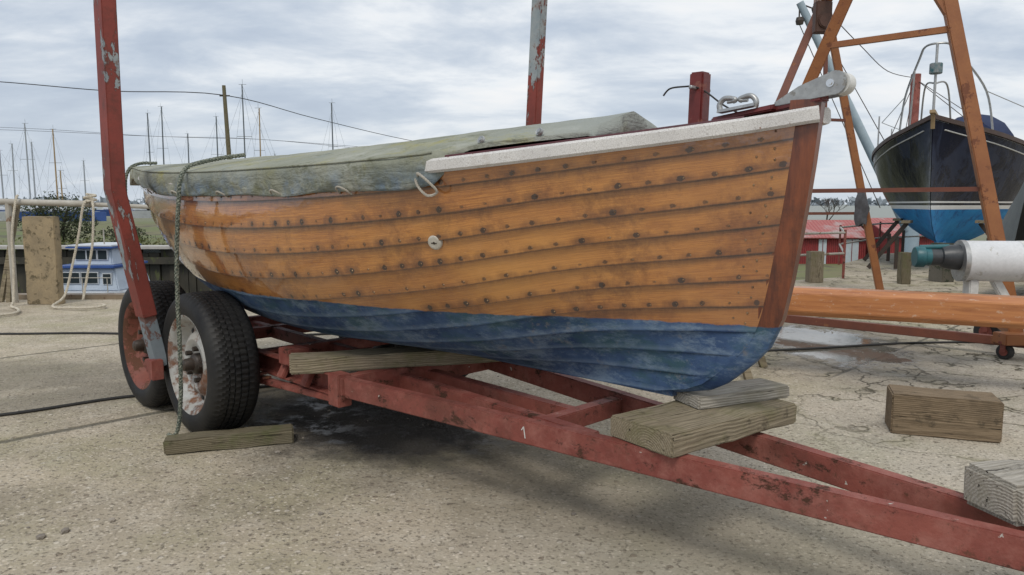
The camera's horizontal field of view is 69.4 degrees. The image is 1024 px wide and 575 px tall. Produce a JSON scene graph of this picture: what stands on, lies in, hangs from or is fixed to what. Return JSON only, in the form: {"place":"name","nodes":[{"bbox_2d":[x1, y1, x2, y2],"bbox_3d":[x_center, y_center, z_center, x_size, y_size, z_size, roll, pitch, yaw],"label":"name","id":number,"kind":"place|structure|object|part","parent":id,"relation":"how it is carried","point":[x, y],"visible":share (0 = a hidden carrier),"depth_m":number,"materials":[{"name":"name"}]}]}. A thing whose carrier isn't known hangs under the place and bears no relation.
{"place":"outdoors","nodes":[
{"label":"outdoors","id":0,"kind":"place"},
{"bbox_2d":[69,249,160,252],"bbox_3d":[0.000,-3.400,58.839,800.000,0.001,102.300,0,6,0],"label":"water","id":1,"kind":"structure","parent":0,"point":[151,251],"depth_m":51.55,"materials":[{"name":"grey liquid"}]},
{"bbox_2d":[62,228,149,292],"bbox_3d":[-10.300,-0.128,18.804,2.053,2.750,2.254,0,6,0],"label":"cabin cruiser","id":2,"kind":"object","parent":1,"relation":"on","point":[106,273],"visible":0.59,"depth_m":18.00,"materials":[{"name":"white paint"}]},
{"bbox_2d":[63,272,80,283],"bbox_3d":[-10.700,-0.235,17.966,0.440,0.290,0.080,0,6,0],"label":"window","id":3,"kind":"structure","parent":2,"relation":"in","point":[65,274],"depth_m":17.93,"materials":[{"name":"white glass"}]},
{"bbox_2d":[75,249,85,259],"bbox_3d":[-10.580,-0.805,18.154,0.280,0.260,0.080,0,6,0],"label":"window","id":4,"kind":"structure","parent":2,"relation":"in","point":[81,253],"depth_m":18.11,"materials":[{"name":"white glass"}]},
{"bbox_2d":[81,272,99,283],"bbox_3d":[-10.250,-0.235,17.966,0.420,0.290,0.080,0,6,0],"label":"window","id":5,"kind":"structure","parent":2,"relation":"in","point":[83,274],"depth_m":17.93,"materials":[{"name":"white glass"}]},
{"bbox_2d":[86,249,96,259],"bbox_3d":[-10.310,-0.805,18.154,0.260,0.260,0.080,0,6,0],"label":"window","id":6,"kind":"structure","parent":2,"relation":"in","point":[94,256],"depth_m":18.11,"materials":[{"name":"white glass"}]},
{"bbox_2d":[97,249,108,259],"bbox_3d":[-10.045,-0.805,18.154,0.250,0.260,0.080,0,6,0],"label":"window","id":7,"kind":"structure","parent":2,"relation":"in","point":[102,254],"depth_m":18.12,"materials":[{"name":"white glass"}]},
{"bbox_2d":[102,273,112,284],"bbox_3d":[-9.830,-0.211,17.969,0.220,0.280,0.080,0,6,0],"label":"window","id":8,"kind":"structure","parent":2,"relation":"in","point":[104,280],"depth_m":17.93,"materials":[{"name":"white glass"}]},
{"bbox_2d":[0,249,212,292],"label":"piling wall","id":9,"kind":"structure","parent":1,"relation":"in","point":[159,266],"depth_m":21.98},
{"bbox_2d":[0,245,170,248],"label":"wooden walkway","id":10,"kind":"structure","parent":9,"relation":"on","point":[141,246],"depth_m":21.61,"materials":[{"name":"grey wood"}]},
{"bbox_2d":[1,127,357,146],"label":"overhead wire","id":11,"kind":"object","parent":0,"point":[165,136],"visible":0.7,"depth_m":60.98,"materials":[{"name":"black rubber"}]},
{"bbox_2d":[19,130,349,147],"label":"overhead wire","id":12,"kind":"object","parent":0,"point":[187,137],"visible":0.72,"depth_m":58.98,"materials":[{"name":"black rubber"}]},
{"bbox_2d":[0,205,986,279],"bbox_3d":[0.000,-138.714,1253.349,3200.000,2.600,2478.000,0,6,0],"label":"terrain","id":13,"kind":"structure","parent":0,"point":[149,226],"depth_m":41.46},
{"bbox_2d":[0,154,26,210],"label":"sailing yacht","id":14,"kind":"object","parent":13,"relation":"on","point":[2,208],"visible":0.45,"depth_m":69.23,"materials":[{"name":"silver metal"}]},
{"bbox_2d":[3,144,40,198],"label":"sailing yacht","id":15,"kind":"object","parent":13,"relation":"on","point":[13,172],"visible":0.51,"depth_m":79.08,"materials":[{"name":"silver metal"}]},
{"bbox_2d":[0,123,53,220],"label":"sailing yacht","id":16,"kind":"object","parent":13,"relation":"on","point":[2,216],"visible":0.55,"depth_m":59.16,"materials":[{"name":"silver metal"}]},
{"bbox_2d":[18,142,50,206],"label":"sailing yacht","id":17,"kind":"object","parent":13,"relation":"on","point":[31,150],"visible":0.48,"depth_m":88.97,"materials":[{"name":"silver metal"}]},
{"bbox_2d":[17,191,98,244],"bbox_3d":[-15.288,-2.211,24.891,2.852,2.081,2.183,0,6,0],"label":"bush","id":18,"kind":"object","parent":13,"relation":"on","point":[63,223],"visible":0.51,"depth_m":24.75,"materials":[{"name":"green plant"}]},
{"bbox_2d":[19,166,106,220],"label":"sailing yacht","id":19,"kind":"object","parent":13,"relation":"on","point":[100,216],"visible":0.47,"depth_m":57.37,"materials":[{"name":"blue metal"}]},
{"bbox_2d":[36,129,91,211],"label":"sailing yacht","id":20,"kind":"object","parent":13,"relation":"on","point":[55,168],"visible":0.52,"depth_m":59.23,"materials":[{"name":"beige metal"}]},
{"bbox_2d":[0,235,167,249],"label":"bank grass","id":21,"kind":"structure","parent":13,"relation":"on","point":[87,241],"depth_m":23.61,"materials":[{"name":"green plant"}]},
{"bbox_2d":[71,159,102,210],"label":"sailing yacht","id":22,"kind":"object","parent":13,"relation":"on","point":[83,168],"visible":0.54,"depth_m":88.98,"materials":[{"name":"silver metal"}]},
{"bbox_2d":[89,180,137,215],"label":"sailing yacht","id":23,"kind":"object","parent":13,"relation":"on","point":[106,209],"visible":0.17,"depth_m":78.77,"materials":[{"name":"blue metal"}]},
{"bbox_2d":[94,226,156,241],"bbox_3d":[-13.349,-1.768,25.593,2.003,0.896,1.821,-4,8,-34],"label":"bush","id":24,"kind":"object","parent":13,"relation":"on","point":[112,236],"visible":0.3,"depth_m":25.40,"materials":[{"name":"green plant"}]},
{"bbox_2d":[131,113,156,217],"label":"sailing yacht","id":25,"kind":"object","parent":13,"relation":"on","point":[141,213],"visible":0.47,"depth_m":68.86,"materials":[{"name":"silver metal"}]},
{"bbox_2d":[133,105,182,202],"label":"sailing yacht","id":26,"kind":"object","parent":13,"relation":"on","point":[162,135],"visible":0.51,"depth_m":68.78,"materials":[{"name":"silver metal"}]},
{"bbox_2d":[185,133,192,162],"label":"sailing yacht","id":27,"kind":"object","parent":13,"relation":"on","point":[187,142],"visible":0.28,"depth_m":88.61,"materials":[{"name":"silver metal"}]},
{"bbox_2d":[201,117,231,159],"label":"sailing yacht","id":28,"kind":"object","parent":13,"relation":"on","point":[217,154],"visible":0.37,"depth_m":68.88,"materials":[{"name":"silver metal"}]},
{"bbox_2d":[219,85,230,158],"bbox_3d":[-11.400,-4.985,29.628,0.400,6.083,0.200,0,6,0],"label":"utility pole","id":29,"kind":"object","parent":13,"relation":"on","point":[227,132],"visible":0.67,"depth_m":29.39,"materials":[{"name":"grey wood"}]},
{"bbox_2d":[0,81,411,140],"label":"overhead wire","id":30,"kind":"object","parent":29,"relation":"attached to","point":[194,92],"visible":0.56,"depth_m":29.28,"materials":[{"name":"black rubber"}]},
{"bbox_2d":[221,83,269,158],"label":"sailing yacht","id":31,"kind":"object","parent":13,"relation":"on","point":[242,84],"visible":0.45,"depth_m":49.06,"materials":[{"name":"silver metal"}]},
{"bbox_2d":[246,108,274,155],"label":"sailing yacht","id":32,"kind":"object","parent":13,"relation":"on","point":[260,150],"visible":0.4,"depth_m":54.09,"materials":[{"name":"silver metal"}]},
{"bbox_2d":[322,103,344,149],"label":"sailing yacht","id":33,"kind":"object","parent":13,"relation":"on","point":[332,146],"visible":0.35,"depth_m":58.92,"materials":[{"name":"silver metal"}]},
{"bbox_2d":[0,195,889,205],"bbox_3d":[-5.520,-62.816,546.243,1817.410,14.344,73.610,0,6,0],"label":"woodland","id":34,"kind":"object","parent":13,"relation":"on","point":[882,202],"visible":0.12,"depth_m":550.67,"materials":[{"name":"green plant"}]},
{"bbox_2d":[816,197,847,219],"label":"bare tree","id":35,"kind":"object","parent":13,"relation":"on","point":[826,205],"visible":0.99,"depth_m":45.23,"materials":[{"name":"grey plant"}]},
{"bbox_2d":[799,220,865,263],"bbox_3d":[16.450,-2.517,39.718,3.800,2.220,4.000,0,6,0],"label":"boat shed","id":36,"kind":"object","parent":13,"relation":"on","point":[826,243],"visible":0.43,"depth_m":38.03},
{"bbox_3d":[15.950,-1.847,38.017,0.400,1.270,0.070,0,6,0],"label":"door","id":37,"kind":"part","parent":36,"relation":"part of","materials":[{"name":"white wood"}]},
{"bbox_3d":[17.450,-1.847,38.017,0.700,1.270,0.070,0,6,0],"label":"door","id":38,"kind":"part","parent":36,"relation":"part of","materials":[{"name":"white wood"}]},
{"bbox_2d":[861,218,933,253],"bbox_3d":[20.050,-2.470,38.717,3.200,2.350,5.000,0,6,0],"label":"boat shed","id":39,"kind":"object","parent":13,"relation":"on","point":[922,240],"visible":0.06,"depth_m":37.21,"materials":[{"name":"red wood"}]},
{"bbox_2d":[0,253,1023,574],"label":"ground","id":40,"kind":"structure","parent":0,"point":[336,465],"depth_m":2.68,"materials":[{"name":"concrete"}]},
{"bbox_2d":[0,194,19,315],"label":"rope","id":41,"kind":"object","parent":40,"relation":"on","point":[13,264],"visible":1,"depth_m":7.31,"materials":[{"name":"beige fabric"}]},
{"bbox_2d":[0,205,20,301],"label":"timber stake","id":42,"kind":"object","parent":40,"relation":"on","point":[4,282],"visible":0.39,"depth_m":7.58,"materials":[{"name":"brown wood"}]},
{"bbox_2d":[6,205,14,301],"bbox_3d":[-5.140,-0.350,7.583,0.149,1.005,0.055,-4,8,-32],"label":"timber stake","id":43,"kind":"object","parent":40,"relation":"on","point":[8,293],"visible":0.29,"depth_m":7.58,"materials":[{"name":"brown wood"}]},
{"bbox_2d":[22,216,64,304],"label":"concrete pillar","id":44,"kind":"structure","parent":40,"relation":"on","point":[43,257],"depth_m":7.37,"materials":[{"name":"beige concrete"}]},
{"bbox_2d":[5,293,124,299],"bbox_3d":[-21.025,0.109,7.796,37.951,0.060,0.160,0,6,0],"label":"quay coping","id":45,"kind":"object","parent":40,"relation":"on","point":[22,296],"depth_m":7.82,"materials":[{"name":"grey concrete"}]},
{"bbox_2d":[0,198,148,302],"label":"quay railing","id":46,"kind":"object","parent":40,"relation":"on","point":[8,203],"visible":0.43,"depth_m":7.44,"materials":[{"name":"beige wood"}]},
{"bbox_2d":[83,193,96,202],"bbox_3d":[-4.250,-0.890,7.448,0.128,0.129,0.128,0,6,0],"label":"rope knot","id":47,"kind":"object","parent":46,"relation":"attached to","point":[90,197],"visible":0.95,"depth_m":7.41,"materials":[{"name":"beige fabric"}]},
{"bbox_2d":[51,198,105,308],"bbox_3d":[-4.233,-0.334,7.142,0.420,1.054,0.620,-5,8,-40],"label":"rope","id":48,"kind":"object","parent":47,"relation":"hanging from","point":[71,269],"visible":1,"depth_m":7.37,"materials":[{"name":"beige fabric"}]},
{"bbox_2d":[82,201,94,299],"bbox_3d":[-4.253,-0.380,7.420,0.162,1.005,0.103,-3,7,-24],"label":"rope","id":49,"kind":"object","parent":47,"relation":"hanging from","point":[91,251],"visible":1,"depth_m":7.40,"materials":[{"name":"beige fabric"}]},
{"bbox_2d":[0,332,328,335],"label":"cable","id":50,"kind":"object","parent":40,"relation":"on","point":[110,333],"visible":0.36,"depth_m":5.71,"materials":[{"name":"black rubber"}]},
{"bbox_2d":[163,423,293,455],"bbox_3d":[-1.170,0.630,3.075,0.502,0.067,0.107,-2,7,-19],"label":"timber chock","id":51,"kind":"object","parent":40,"relation":"on","point":[210,440],"visible":1,"depth_m":3.04,"materials":[{"name":"wood"}]},
{"bbox_2d":[0,341,970,416],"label":"cable","id":52,"kind":"object","parent":40,"relation":"on","point":[261,386],"visible":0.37,"depth_m":4.05,"materials":[{"name":"black rubber"}]},
{"bbox_2d":[93,0,1023,571],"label":"boat trailer","id":53,"kind":"object","parent":40,"relation":"on","point":[229,364],"visible":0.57,"depth_m":2.79,"materials":[{"name":"red metal"}]},
{"bbox_2d":[289,347,500,374],"bbox_3d":[-0.450,0.285,3.021,0.881,0.068,0.145,-2,7,-17],"label":"timber plank","id":54,"kind":"object","parent":53,"relation":"on","point":[356,359],"visible":0.72,"depth_m":2.94,"materials":[{"name":"wood"}]},
{"bbox_2d":[130,70,855,396],"bbox_3d":[-0.533,-0.263,3.278,1.516,0.968,3.941,-6,9,-44],"label":"wooden boat","id":55,"kind":"object","parent":53,"relation":"on","point":[633,249],"visible":0.96,"depth_m":2.22,"materials":[{"name":"orange wood"}]},
{"bbox_2d":[125,161,156,190],"bbox_3d":[-1.939,-0.321,3.888,0.167,0.679,0.030,-4,8,-32],"label":"rope","id":56,"kind":"object","parent":55,"relation":"hanging from","point":[128,170],"visible":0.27,"depth_m":3.83,"materials":[{"name":"grey fabric"}]},
{"bbox_2d":[166,153,245,434],"bbox_3d":[-1.332,0.035,3.171,0.233,1.222,0.344,4,7,30],"label":"rope","id":57,"kind":"object","parent":55,"relation":"hanging from","point":[176,270],"visible":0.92,"depth_m":3.03,"materials":[{"name":"grey fabric"}]},
{"bbox_2d":[611,399,794,456],"bbox_3d":[0.580,0.394,2.213,0.560,0.070,0.245,-5,8,-35],"label":"timber plank","id":58,"kind":"object","parent":53,"relation":"on","point":[671,429],"visible":0.83,"depth_m":2.11,"materials":[{"name":"beige wood"}]},
{"bbox_2d":[673,378,788,409],"bbox_3d":[0.689,0.331,2.322,0.361,0.043,0.135,-3,7,-24],"label":"timber block","id":59,"kind":"object","parent":58,"relation":"on","point":[746,390],"depth_m":2.27,"materials":[{"name":"grey wood"}]},
{"bbox_2d":[963,458,1023,520],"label":"timber block","id":60,"kind":"object","parent":53,"relation":"on","point":[997,489],"depth_m":1.64,"materials":[{"name":"grey wood"}]},
{"bbox_2d":[805,251,823,282],"bbox_3d":[3.900,-0.268,9.530,0.175,0.402,0.176,0,6,0],"label":"mooring bollard","id":61,"kind":"object","parent":40,"relation":"on","point":[814,269],"visible":1,"depth_m":9.45,"materials":[{"name":"brown wood"}]},
{"bbox_2d":[795,0,919,251],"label":"dockside crane","id":62,"kind":"object","parent":40,"relation":"on","point":[911,243],"visible":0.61,"depth_m":19.95,"materials":[{"name":"grey paint"}]},
{"bbox_2d":[863,218,902,260],"bbox_3d":[6.433,-0.824,12.858,0.584,0.757,0.300,5,8,35],"label":"hull prop","id":63,"kind":"object","parent":40,"relation":"on","point":[887,233],"visible":0.91,"depth_m":12.79,"materials":[{"name":"brown wood"}]},
{"bbox_2d":[866,220,912,268],"bbox_3d":[5.767,-0.651,11.316,0.584,0.757,0.300,5,8,35],"label":"hull prop","id":64,"kind":"object","parent":40,"relation":"on","point":[895,237],"visible":0.93,"depth_m":11.24,"materials":[{"name":"wood"}]},
{"bbox_2d":[800,222,985,277],"bbox_3d":[6.617,-0.799,13.093,1.260,0.660,11.442,6,9,43],"label":"quay railing","id":65,"kind":"object","parent":40,"relation":"on","point":[843,248],"visible":0.36,"depth_m":10.55,"materials":[{"name":"red metal"}]},
{"bbox_2d":[775,0,1023,359],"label":"gantry hoist","id":66,"kind":"object","parent":40,"relation":"on","point":[825,21],"visible":0.73,"depth_m":5.11,"materials":[{"name":"metal"}]},
{"bbox_2d":[854,193,869,226],"bbox_3d":[3.890,-0.885,8.226,0.159,0.420,0.103,2,7,15],"label":"rag","id":67,"kind":"object","parent":66,"relation":"attached to","point":[862,209],"visible":0.9,"depth_m":8.19,"materials":[{"name":"grey fabric"}]},
{"bbox_2d":[901,230,904,251],"bbox_3d":[7.554,-1.009,14.505,0.584,0.757,0.300,5,8,35],"label":"hull prop","id":68,"kind":"object","parent":40,"relation":"on","point":[903,241],"visible":0.14,"depth_m":14.43,"materials":[{"name":"wood"}]},
{"bbox_2d":[896,252,911,283],"bbox_3d":[4.949,-0.244,9.331,0.125,0.402,0.127,0,6,0],"label":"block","id":69,"kind":"object","parent":40,"relation":"on","point":[904,269],"visible":0.97,"depth_m":9.28,"materials":[{"name":"brown wood"}]},
{"bbox_2d":[928,243,953,281],"bbox_3d":[5.600,-0.329,9.624,0.206,0.501,0.226,-2,7,-17],"label":"concrete block","id":70,"kind":"object","parent":40,"relation":"on","point":[937,273],"depth_m":9.56,"materials":[{"name":"grey concrete"}]},
{"bbox_2d":[885,385,1003,443],"bbox_3d":[1.890,0.553,3.253,0.421,0.183,0.195,2,7,20],"label":"timber block","id":71,"kind":"object","parent":40,"relation":"on","point":[978,416],"depth_m":3.17,"materials":[{"name":"brown wood"}]},
{"bbox_2d":[975,220,987,240],"bbox_3d":[7.254,-0.622,11.058,0.584,0.757,0.300,5,8,35],"label":"hull prop","id":72,"kind":"object","parent":40,"relation":"on","point":[981,224],"visible":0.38,"depth_m":11.10,"materials":[{"name":"brown wood"}]},
{"bbox_2d":[1002,182,1023,240],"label":"covered dinghy","id":73,"kind":"object","parent":40,"relation":"on","point":[1013,223],"visible":0.57,"depth_m":7.02,"materials":[{"name":"grey fabric"}]},
{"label":"mast stand","id":74,"kind":"object","parent":40,"relation":"on","visible":0},
{"bbox_2d":[911,240,1023,294],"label":"alloy mast","id":75,"kind":"object","parent":74,"relation":"on","point":[972,264],"visible":0.9,"depth_m":4.24,"materials":[{"name":"metal"}]},
{"bbox_2d":[0,0,1023,204],"label":"sky","id":76,"kind":"structure","parent":0,"point":[412,70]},
{"bbox_2d":[742,356,767,378],"bbox_3d":[1.356,0.325,4.438,0.285,0.380,0.467,4,7,30],"label":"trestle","id":77,"kind":"object","parent":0,"point":[762,363],"visible":0.04,"depth_m":4.55,"materials":[{"name":"beige wood"}]},
{"bbox_2d":[787,286,1023,328],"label":"wooden spar","id":78,"kind":"object","parent":77,"relation":"on","point":[989,310],"visible":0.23,"depth_m":3.96,"materials":[{"name":"orange wood"}]},
{"bbox_3d":[8.251,-0.627,13.801,0.902,0.167,0.306,5,8,40],"label":"keel block","id":79,"kind":"object","parent":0,"visible":0},
{"bbox_2d":[841,26,1023,242],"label":"sailing yacht","id":80,"kind":"object","parent":79,"relation":"on","point":[932,149],"visible":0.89,"depth_m":10.98,"materials":[{"name":"blue wood"}]}
]}

